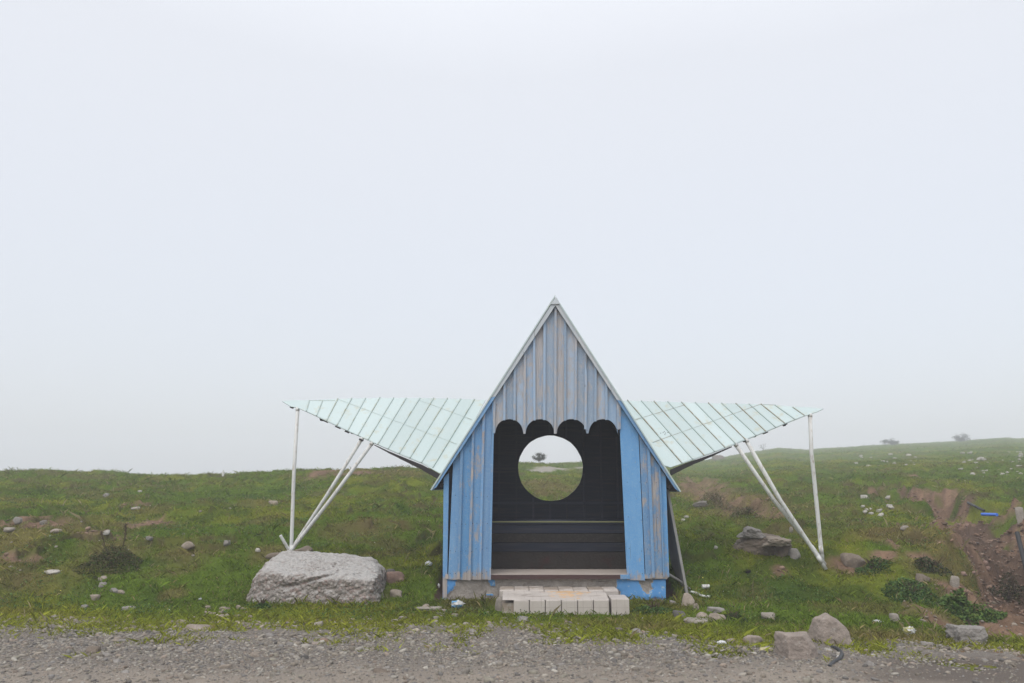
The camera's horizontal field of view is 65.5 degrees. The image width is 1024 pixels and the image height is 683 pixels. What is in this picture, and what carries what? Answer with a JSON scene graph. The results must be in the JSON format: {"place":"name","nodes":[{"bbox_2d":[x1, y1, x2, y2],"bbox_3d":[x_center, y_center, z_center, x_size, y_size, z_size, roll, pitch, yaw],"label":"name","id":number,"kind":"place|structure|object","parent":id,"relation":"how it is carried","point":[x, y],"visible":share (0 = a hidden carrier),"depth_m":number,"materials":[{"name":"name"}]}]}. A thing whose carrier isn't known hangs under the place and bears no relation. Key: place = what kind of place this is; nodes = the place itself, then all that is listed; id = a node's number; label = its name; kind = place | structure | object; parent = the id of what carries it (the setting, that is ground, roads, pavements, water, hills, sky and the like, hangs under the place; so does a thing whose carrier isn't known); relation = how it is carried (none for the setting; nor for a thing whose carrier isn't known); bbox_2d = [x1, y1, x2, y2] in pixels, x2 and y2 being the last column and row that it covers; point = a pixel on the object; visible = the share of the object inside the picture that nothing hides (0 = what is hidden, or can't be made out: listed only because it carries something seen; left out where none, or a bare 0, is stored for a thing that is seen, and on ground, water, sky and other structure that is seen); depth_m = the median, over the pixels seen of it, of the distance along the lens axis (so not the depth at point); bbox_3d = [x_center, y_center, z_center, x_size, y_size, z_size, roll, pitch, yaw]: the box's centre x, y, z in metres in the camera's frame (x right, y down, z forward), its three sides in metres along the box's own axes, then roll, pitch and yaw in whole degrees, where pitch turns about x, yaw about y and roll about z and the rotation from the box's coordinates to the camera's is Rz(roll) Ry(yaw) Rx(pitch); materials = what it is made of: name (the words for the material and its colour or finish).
{"place":"outdoors","nodes":[
{"label":"outdoors","id":0,"kind":"place"},
{"bbox_2d":[0,438,1023,670],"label":"ground","id":1,"kind":"structure","parent":0,"point":[943,499],"depth_m":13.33,"materials":[{"name":"green plant"}]},
{"bbox_2d":[3,527,14,531],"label":"stone","id":2,"kind":"object","parent":1,"relation":"on","point":[8,529],"visible":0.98,"depth_m":12.21,"materials":[{"name":"grey stone"}]},
{"bbox_2d":[13,517,22,524],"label":"stone","id":3,"kind":"object","parent":1,"relation":"on","point":[17,520],"visible":0.98,"depth_m":13.86,"materials":[{"name":"grey stone"}]},
{"bbox_2d":[44,569,61,574],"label":"stone","id":4,"kind":"object","parent":1,"relation":"on","point":[51,571],"visible":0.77,"depth_m":10.09,"materials":[{"name":"white stone"}]},
{"bbox_2d":[50,529,61,532],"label":"stone","id":5,"kind":"object","parent":1,"relation":"on","point":[55,530],"visible":0.7,"depth_m":11.92,"materials":[{"name":"grey stone"}]},
{"bbox_2d":[81,675,90,679],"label":"stone","id":6,"kind":"object","parent":1,"relation":"on","point":[84,677],"visible":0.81,"depth_m":5.73,"materials":[{"name":"grey stone"}]},
{"bbox_2d":[85,646,100,652],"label":"stone","id":7,"kind":"object","parent":1,"relation":"on","point":[91,649],"visible":0.53,"depth_m":6.67,"materials":[{"name":"grey stone"}]},
{"bbox_2d":[90,594,100,600],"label":"stone","id":8,"kind":"object","parent":1,"relation":"on","point":[95,597],"visible":1,"depth_m":9.46,"materials":[{"name":"grey stone"}]},
{"bbox_2d":[98,582,106,587],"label":"stone","id":9,"kind":"object","parent":1,"relation":"on","point":[100,585],"visible":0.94,"depth_m":9.89,"materials":[{"name":"grey stone"}]},
{"bbox_2d":[103,530,109,534],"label":"stone","id":10,"kind":"object","parent":1,"relation":"on","point":[106,532],"visible":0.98,"depth_m":12.09,"materials":[{"name":"grey stone"}]},
{"bbox_2d":[72,523,144,578],"bbox_3d":[-5.232,2.735,10.437,0.846,0.700,0.699,0,-10,0],"label":"dry weed clump","id":11,"kind":"object","parent":1,"relation":"on","point":[117,554],"visible":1,"depth_m":10.40,"materials":[{"name":"green plant"}]},
{"bbox_2d":[181,541,194,548],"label":"stone","id":12,"kind":"object","parent":1,"relation":"on","point":[188,545],"visible":0.86,"depth_m":11.16,"materials":[{"name":"beige stone"}]},
{"bbox_2d":[185,624,210,630],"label":"stone","id":13,"kind":"object","parent":1,"relation":"on","point":[194,627],"visible":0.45,"depth_m":7.74,"materials":[{"name":"grey stone"}]},
{"bbox_2d":[219,664,232,667],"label":"stone","id":14,"kind":"object","parent":1,"relation":"on","point":[226,666],"visible":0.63,"depth_m":6.13,"materials":[{"name":"grey stone"}]},
{"bbox_2d":[223,540,230,545],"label":"stone","id":15,"kind":"object","parent":1,"relation":"on","point":[226,542],"visible":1,"depth_m":11.33,"materials":[{"name":"grey stone"}]},
{"bbox_2d":[250,651,259,656],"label":"stone","id":16,"kind":"object","parent":1,"relation":"on","point":[254,654],"visible":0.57,"depth_m":6.46,"materials":[{"name":"grey stone"}]},
{"bbox_2d":[253,597,269,608],"bbox_3d":[-2.786,2.928,8.896,0.227,0.148,0.190,0,-10,0],"label":"weed clump","id":17,"kind":"object","parent":1,"relation":"on","point":[262,604],"visible":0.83,"depth_m":8.88,"materials":[{"name":"green plant"}]},
{"bbox_2d":[265,552,278,558],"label":"stone","id":18,"kind":"object","parent":1,"relation":"on","point":[270,556],"visible":0.52,"depth_m":10.72,"materials":[{"name":"beige stone"}]},
{"bbox_2d":[294,546,312,551],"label":"stone","id":19,"kind":"object","parent":1,"relation":"on","point":[305,548],"visible":0.42,"depth_m":10.91,"materials":[{"name":"beige stone"}]},
{"bbox_2d":[246,550,386,604],"bbox_3d":[-2.408,3.017,9.698,1.799,0.866,1.081,0,-10,0],"label":"boulder","id":20,"kind":"object","parent":1,"relation":"on","point":[314,576],"visible":0.69,"depth_m":9.31,"materials":[{"name":"grey stone"}]},
{"bbox_2d":[314,621,322,626],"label":"stone","id":21,"kind":"object","parent":1,"relation":"on","point":[318,623],"visible":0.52,"depth_m":7.98,"materials":[{"name":"grey stone"}]},
{"bbox_2d":[373,668,386,672],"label":"stone","id":22,"kind":"object","parent":1,"relation":"on","point":[378,670],"visible":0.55,"depth_m":5.93,"materials":[{"name":"grey stone"}]},
{"bbox_2d":[386,571,403,583],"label":"stone","id":23,"kind":"object","parent":1,"relation":"on","point":[393,577],"visible":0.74,"depth_m":10.00,"materials":[{"name":"stone"}]},
{"bbox_2d":[390,589,401,596],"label":"stone","id":24,"kind":"object","parent":1,"relation":"on","point":[393,592],"visible":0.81,"depth_m":9.57,"materials":[{"name":"grey stone"}]},
{"bbox_2d":[414,606,441,610],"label":"stone","id":25,"kind":"object","parent":1,"relation":"on","point":[428,608],"visible":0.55,"depth_m":8.95,"materials":[{"name":"grey stone"}]},
{"bbox_2d":[451,600,465,607],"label":"plastic litter","id":26,"kind":"object","parent":1,"relation":"on","point":[458,603],"visible":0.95,"depth_m":8.96,"materials":[{"name":"plastic"}]},
{"bbox_2d":[495,596,510,610],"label":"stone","id":27,"kind":"object","parent":1,"relation":"on","point":[498,603],"visible":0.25,"depth_m":8.91,"materials":[{"name":"grey stone"}]},
{"bbox_2d":[0,471,1015,641],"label":"dry stalks","id":28,"kind":"object","parent":1,"relation":"on","point":[80,518],"visible":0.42,"depth_m":11.53,"materials":[{"name":"brown plant"}]},
{"bbox_2d":[1,515,1017,644],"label":"long grass","id":29,"kind":"structure","parent":1,"relation":"on","point":[386,586],"depth_m":9.30,"materials":[{"name":"green plant"}]},
{"bbox_2d":[0,518,1023,660],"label":"verge pebbles","id":30,"kind":"object","parent":1,"relation":"on","point":[945,647],"visible":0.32,"depth_m":7.98,"materials":[{"name":"grey stone"}]},
{"bbox_2d":[0,471,1023,624],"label":"weeds","id":31,"kind":"object","parent":1,"relation":"on","point":[702,571],"visible":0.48,"depth_m":11.40,"materials":[{"name":"green plant"}]},
{"bbox_2d":[4,477,1023,619],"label":"earth clods","id":32,"kind":"object","parent":1,"relation":"on","point":[940,584],"visible":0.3,"depth_m":13.55,"materials":[{"name":"brown soil"}]},
{"bbox_2d":[517,616,527,620],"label":"stone","id":33,"kind":"object","parent":1,"relation":"on","point":[520,618],"visible":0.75,"depth_m":8.30,"materials":[{"name":"grey stone"}]},
{"bbox_2d":[531,452,546,461],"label":"tree","id":34,"kind":"object","parent":1,"relation":"on","point":[540,458],"visible":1,"depth_m":49.92,"materials":[{"name":"grey plant"}]},
{"bbox_2d":[279,296,827,599],"bbox_3d":[0.563,1.491,10.537,7.528,3.912,1.751,0,-10,0],"label":"bus shelter","id":35,"kind":"object","parent":1,"relation":"on","point":[604,523],"visible":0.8,"depth_m":10.15,"materials":[{"name":"paint"}]},
{"bbox_2d":[499,586,629,615],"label":"tiled steps","id":36,"kind":"structure","parent":1,"relation":"on","point":[582,600],"depth_m":8.73,"materials":[{"name":"beige tile"}]},
{"bbox_2d":[630,601,672,614],"bbox_3d":[1.559,2.953,8.847,0.512,0.151,0.393,0,-10,0],"label":"weed clump","id":37,"kind":"object","parent":1,"relation":"on","point":[655,607],"visible":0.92,"depth_m":8.79,"materials":[{"name":"green plant"}]},
{"bbox_2d":[666,489,687,592],"bbox_3d":[2.020,2.496,10.024,0.230,1.294,0.620,0,-10,0],"label":"leaning board","id":38,"kind":"object","parent":1,"relation":"on","point":[675,555],"visible":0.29,"depth_m":9.83,"materials":[{"name":"grey wood"}]},
{"bbox_2d":[673,610,685,616],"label":"stone","id":39,"kind":"object","parent":1,"relation":"on","point":[675,613],"visible":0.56,"depth_m":8.54,"materials":[{"name":"grey stone"}]},
{"bbox_2d":[669,573,690,588],"bbox_3d":[2.027,2.907,9.658,0.360,0.213,0.032,7,-12,-32],"label":"stick","id":40,"kind":"object","parent":1,"relation":"on","point":[675,578],"visible":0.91,"depth_m":9.63,"materials":[{"name":"grey wood"}]},
{"bbox_2d":[682,593,694,605],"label":"stone","id":41,"kind":"object","parent":1,"relation":"on","point":[687,598],"visible":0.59,"depth_m":9.16,"materials":[{"name":"grey stone"}]},
{"bbox_2d":[683,617,707,623],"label":"stone","id":42,"kind":"object","parent":1,"relation":"on","point":[693,619],"visible":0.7,"depth_m":8.20,"materials":[{"name":"grey stone"}]},
{"bbox_2d":[692,501,706,506],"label":"stone","id":43,"kind":"object","parent":1,"relation":"on","point":[700,503],"visible":0.95,"depth_m":18.60,"materials":[{"name":"grey stone"}]},
{"bbox_2d":[696,612,707,618],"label":"stone","id":44,"kind":"object","parent":1,"relation":"on","point":[700,614],"visible":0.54,"depth_m":8.40,"materials":[{"name":"grey stone"}]},
{"bbox_2d":[701,584,709,588],"bbox_3d":[2.379,3.011,9.787,0.096,0.052,0.050,1,-10,-6],"label":"log","id":45,"kind":"object","parent":1,"relation":"on","point":[704,586],"visible":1,"depth_m":9.77,"materials":[{"name":"white paint"}]},
{"bbox_2d":[693,488,737,511],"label":"dry grass bank","id":46,"kind":"structure","parent":1,"relation":"on","point":[715,499],"depth_m":18.67,"materials":[{"name":"brown plant"}]},
{"bbox_2d":[706,607,724,612],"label":"stone","id":47,"kind":"object","parent":1,"relation":"on","point":[718,609],"visible":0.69,"depth_m":8.72,"materials":[{"name":"grey stone"}]},
{"bbox_2d":[708,613,725,620],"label":"stone","id":48,"kind":"object","parent":1,"relation":"on","point":[715,616],"visible":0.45,"depth_m":8.29,"materials":[{"name":"grey stone"}]},
{"bbox_2d":[712,455,724,459],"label":"stone","id":49,"kind":"object","parent":1,"relation":"on","point":[716,457],"visible":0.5,"depth_m":100.87,"materials":[{"name":"grey stone"}]},
{"bbox_2d":[724,608,747,621],"bbox_3d":[2.310,2.875,8.359,0.334,0.142,0.265,0,-10,0],"label":"weed clump","id":50,"kind":"object","parent":1,"relation":"on","point":[735,614],"visible":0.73,"depth_m":8.34,"materials":[{"name":"green plant"}]},
{"bbox_2d":[731,504,762,518],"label":"dry grass bank","id":51,"kind":"structure","parent":1,"relation":"on","point":[746,510],"depth_m":14.36,"materials":[{"name":"brown plant"}]},
{"bbox_2d":[732,532,779,555],"bbox_3d":[3.468,2.833,11.124,0.820,0.431,0.656,0,-10,0],"label":"rock","id":52,"kind":"object","parent":1,"relation":"on","point":[749,545],"visible":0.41,"depth_m":10.86,"materials":[{"name":"grey stone"}]},
{"bbox_2d":[736,526,765,538],"bbox_3d":[3.294,2.621,10.937,0.380,0.165,0.304,0,-10,0],"label":"rock","id":53,"kind":"object","parent":52,"relation":"on","point":[750,532],"visible":1,"depth_m":10.85,"materials":[{"name":"grey stone"}]},
{"bbox_2d":[761,612,774,619],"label":"stone","id":54,"kind":"object","parent":1,"relation":"on","point":[767,614],"visible":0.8,"depth_m":8.44,"materials":[{"name":"grey stone"}]},
{"bbox_2d":[518,437,1023,476],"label":"grass","id":55,"kind":"structure","parent":1,"relation":"on","point":[726,458],"depth_m":67.47,"materials":[{"name":"green plant"}]},
{"bbox_2d":[773,546,791,556],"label":"stone","id":56,"kind":"object","parent":1,"relation":"on","point":[781,551],"visible":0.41,"depth_m":10.81,"materials":[{"name":"grey stone"}]},
{"bbox_2d":[761,536,791,546],"bbox_3d":[3.590,2.706,10.780,0.459,0.135,0.368,0,-10,0],"label":"rock","id":57,"kind":"object","parent":56,"relation":"on","point":[777,541],"visible":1,"depth_m":10.67,"materials":[{"name":"grey stone"}]},
{"bbox_2d":[788,548,800,558],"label":"stone","id":58,"kind":"object","parent":1,"relation":"on","point":[793,553],"visible":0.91,"depth_m":10.72,"materials":[{"name":"grey stone"}]},
{"bbox_2d":[808,613,853,645],"bbox_3d":[2.865,2.605,7.178,0.354,0.286,0.283,0,-10,0],"label":"rock","id":59,"kind":"object","parent":1,"relation":"on","point":[823,627],"visible":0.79,"depth_m":7.10,"materials":[{"name":"grey stone"}]},
{"bbox_2d":[840,553,865,567],"bbox_3d":[4.520,2.939,10.553,0.296,0.266,0.194,0,-10,0],"label":"stone","id":60,"kind":"object","parent":1,"relation":"on","point":[850,560],"visible":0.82,"depth_m":10.48,"materials":[{"name":"grey stone"}]},
{"bbox_2d":[865,660,874,665],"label":"stone","id":61,"kind":"object","parent":1,"relation":"on","point":[869,663],"visible":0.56,"depth_m":6.20,"materials":[{"name":"grey stone"}]},
{"bbox_2d":[853,556,893,575],"bbox_3d":[4.691,2.895,10.307,0.562,0.272,0.394,0,-10,0],"label":"weed clump","id":62,"kind":"object","parent":1,"relation":"on","point":[870,564],"visible":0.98,"depth_m":10.28,"materials":[{"name":"green plant"}]},
{"bbox_2d":[880,438,898,444],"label":"hill bush","id":63,"kind":"object","parent":1,"relation":"on","point":[891,441],"visible":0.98,"depth_m":145.68,"materials":[{"name":"grey plant"}]},
{"bbox_2d":[889,613,900,620],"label":"stone","id":64,"kind":"object","parent":1,"relation":"on","point":[893,615],"visible":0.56,"depth_m":8.32,"materials":[{"name":"grey stone"}]},
{"bbox_2d":[880,576,938,604],"bbox_3d":[4.727,2.972,9.522,0.576,0.312,0.562,10,-14,-42],"label":"weed clump","id":65,"kind":"object","parent":1,"relation":"on","point":[906,587],"visible":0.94,"depth_m":9.48,"materials":[{"name":"green plant"}]},
{"bbox_2d":[903,626,915,634],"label":"plastic litter","id":66,"kind":"object","parent":1,"relation":"on","point":[908,630],"visible":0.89,"depth_m":7.53,"materials":[{"name":"white plastic"}]},
{"bbox_2d":[915,573,930,583],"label":"stone","id":67,"kind":"object","parent":1,"relation":"on","point":[921,577],"visible":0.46,"depth_m":9.91,"materials":[{"name":"grey stone"}]},
{"bbox_2d":[920,641,933,644],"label":"stone","id":68,"kind":"object","parent":1,"relation":"on","point":[925,643],"visible":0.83,"depth_m":7.02,"materials":[{"name":"grey stone"}]},
{"bbox_2d":[912,555,953,575],"bbox_3d":[5.460,2.966,10.257,0.528,0.417,0.454,6,-12,-30],"label":"weed clump","id":69,"kind":"object","parent":1,"relation":"on","point":[930,565],"visible":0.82,"depth_m":10.24,"materials":[{"name":"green plant"}]},
{"bbox_2d":[950,576,959,587],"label":"stone","id":70,"kind":"object","parent":1,"relation":"on","point":[954,581],"visible":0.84,"depth_m":9.84,"materials":[{"name":"grey stone"}]},
{"bbox_2d":[952,432,970,441],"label":"hill bush","id":71,"kind":"object","parent":1,"relation":"on","point":[958,438],"visible":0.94,"depth_m":149.30,"materials":[{"name":"grey plant"}]},
{"bbox_2d":[945,624,987,644],"bbox_3d":[4.121,2.659,7.214,0.306,0.176,0.245,0,-10,0],"label":"rock","id":72,"kind":"object","parent":1,"relation":"on","point":[971,632],"visible":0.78,"depth_m":7.13,"materials":[{"name":"grey stone"}]},
{"bbox_2d":[928,588,1007,624],"bbox_3d":[5.199,3.043,9.153,0.848,0.422,0.662,0,-10,0],"label":"nettle patch","id":73,"kind":"object","parent":1,"relation":"on","point":[959,603],"visible":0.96,"depth_m":9.04,"materials":[{"name":"green plant"}]},
{"bbox_2d":[967,501,984,511],"bbox_3d":[11.084,3.961,19.118,0.156,0.226,1.097,-2,-11,12],"label":"pipe","id":74,"kind":"object","parent":1,"relation":"on","point":[975,506],"visible":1,"depth_m":18.82,"materials":[{"name":"grey metal"}]},
{"bbox_2d":[981,513,997,515],"bbox_3d":[8.792,3.185,14.666,0.056,0.061,0.402,1,-10,-5],"label":"pipe","id":75,"kind":"object","parent":1,"relation":"on","point":[989,514],"visible":1,"depth_m":14.63,"materials":[{"name":"blue plastic"}]},
{"bbox_2d":[987,566,1023,605],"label":"weed clump","id":76,"kind":"object","parent":1,"relation":"on","point":[1012,592],"visible":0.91,"depth_m":12.65,"materials":[{"name":"brown plant"}]},
{"bbox_2d":[1015,531,1023,568],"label":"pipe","id":77,"kind":"object","parent":1,"relation":"on","point":[1019,542],"visible":1,"depth_m":11.13,"materials":[{"name":"grey metal"}]},
{"bbox_2d":[1015,507,1023,523],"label":"stone","id":78,"kind":"object","parent":1,"relation":"on","point":[1019,512],"visible":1,"depth_m":15.21,"materials":[{"name":"grey stone"}]},
{"bbox_2d":[0,615,1023,682],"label":"road","id":79,"kind":"structure","parent":0,"point":[969,677],"depth_m":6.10,"materials":[{"name":"grey gravel"}]},
{"bbox_2d":[466,628,477,633],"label":"stone","id":80,"kind":"object","parent":79,"relation":"on","point":[472,630],"visible":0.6,"depth_m":7.62,"materials":[{"name":"grey stone"}]},
{"bbox_2d":[743,635,761,643],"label":"stone","id":81,"kind":"object","parent":79,"relation":"on","point":[753,638],"visible":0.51,"depth_m":7.11,"materials":[{"name":"grey stone"}]},
{"bbox_2d":[759,647,772,651],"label":"plastic litter","id":82,"kind":"object","parent":79,"relation":"on","point":[762,648],"visible":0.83,"depth_m":6.72,"materials":[{"name":"plastic"}]},
{"bbox_2d":[774,631,818,659],"bbox_3d":[2.358,2.517,6.560,0.339,0.228,0.271,0,-10,0],"label":"rock","id":83,"kind":"object","parent":79,"relation":"on","point":[800,645],"visible":0.81,"depth_m":6.47,"materials":[{"name":"grey stone"}]},
{"bbox_2d":[827,645,843,666],"bbox_3d":[2.647,2.575,6.500,0.117,0.039,0.856,-4,-11,23],"label":"hose","id":84,"kind":"object","parent":79,"relation":"on","point":[837,659],"visible":0.92,"depth_m":6.45,"materials":[{"name":"grey rubber"}]},
{"bbox_2d":[0,0,1023,474],"label":"sky","id":85,"kind":"structure","parent":0,"point":[215,215],"materials":[{"name":"white"}]}
]}

